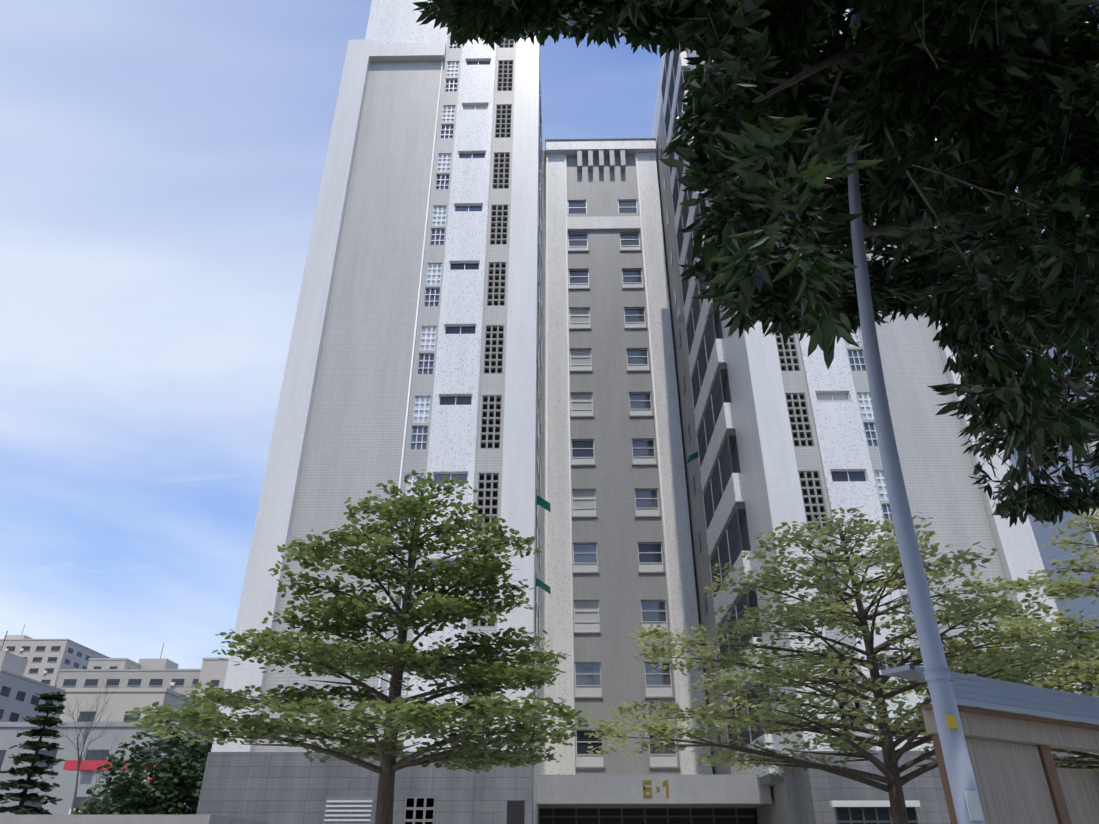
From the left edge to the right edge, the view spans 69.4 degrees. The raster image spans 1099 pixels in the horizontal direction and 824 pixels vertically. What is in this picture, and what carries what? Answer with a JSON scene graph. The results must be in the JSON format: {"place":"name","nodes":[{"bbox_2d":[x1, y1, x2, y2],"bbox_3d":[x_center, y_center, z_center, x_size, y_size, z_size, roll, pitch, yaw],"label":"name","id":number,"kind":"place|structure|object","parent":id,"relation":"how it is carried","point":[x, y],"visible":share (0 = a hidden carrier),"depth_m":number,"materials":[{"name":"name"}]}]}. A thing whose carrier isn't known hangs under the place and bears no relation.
{"place":"outdoors","nodes":[
{"label":"outdoors","id":0,"kind":"place"},
{"bbox_2d":[0,0,1098,668],"label":"sky","id":1,"kind":"structure","parent":0,"point":[162,162],"materials":[{"name":"blue"}]},
{"bbox_2d":[124,470,1098,823],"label":"tree","id":2,"kind":"object","parent":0,"point":[990,660],"depth_m":13.95,"materials":[{"name":"green plant"}]},
{"bbox_2d":[413,0,1098,527],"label":"tree","id":3,"kind":"object","parent":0,"point":[747,288],"depth_m":5.58,"materials":[{"name":"green plant"}]},
{"bbox_3d":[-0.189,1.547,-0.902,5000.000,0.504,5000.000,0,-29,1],"label":"ground","id":4,"kind":"structure","parent":0,"visible":0},
{"bbox_2d":[0,682,213,814],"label":"trees","id":5,"kind":"object","parent":4,"relation":"on","point":[133,795],"depth_m":25.67,"materials":[{"name":"green plant"}]},
{"bbox_2d":[0,342,1098,823],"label":"buildings","id":6,"kind":"structure","parent":4,"relation":"on","point":[30,668],"depth_m":77.11,"materials":[{"name":"grey concrete"}]},
{"bbox_2d":[196,0,1098,823],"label":"building","id":7,"kind":"structure","parent":4,"relation":"on","point":[758,432],"depth_m":31.43,"materials":[{"name":"concrete"}]},
{"bbox_2d":[372,61,845,774],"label":"drainpipes","id":8,"kind":"object","parent":7,"relation":"attached to","point":[546,425],"visible":0.5,"depth_m":43.21,"materials":[{"name":"white"}]},
{"bbox_2d":[842,13,985,823],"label":"lamp pole","id":9,"kind":"object","parent":4,"relation":"on","point":[957,761],"visible":0.88,"depth_m":4.91,"materials":[{"name":"white metal"}]},
{"bbox_2d":[945,715,983,819],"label":"pole stickers","id":10,"kind":"object","parent":9,"relation":"attached to","point":[973,805],"visible":1,"depth_m":4.19,"materials":[{"name":"white paper"}]},
{"bbox_2d":[881,664,1098,823],"bbox_3d":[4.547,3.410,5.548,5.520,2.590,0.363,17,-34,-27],"label":"shelter","id":11,"kind":"object","parent":4,"relation":"on","point":[1017,782],"visible":0.69,"depth_m":5.06,"materials":[{"name":"brown wood"}]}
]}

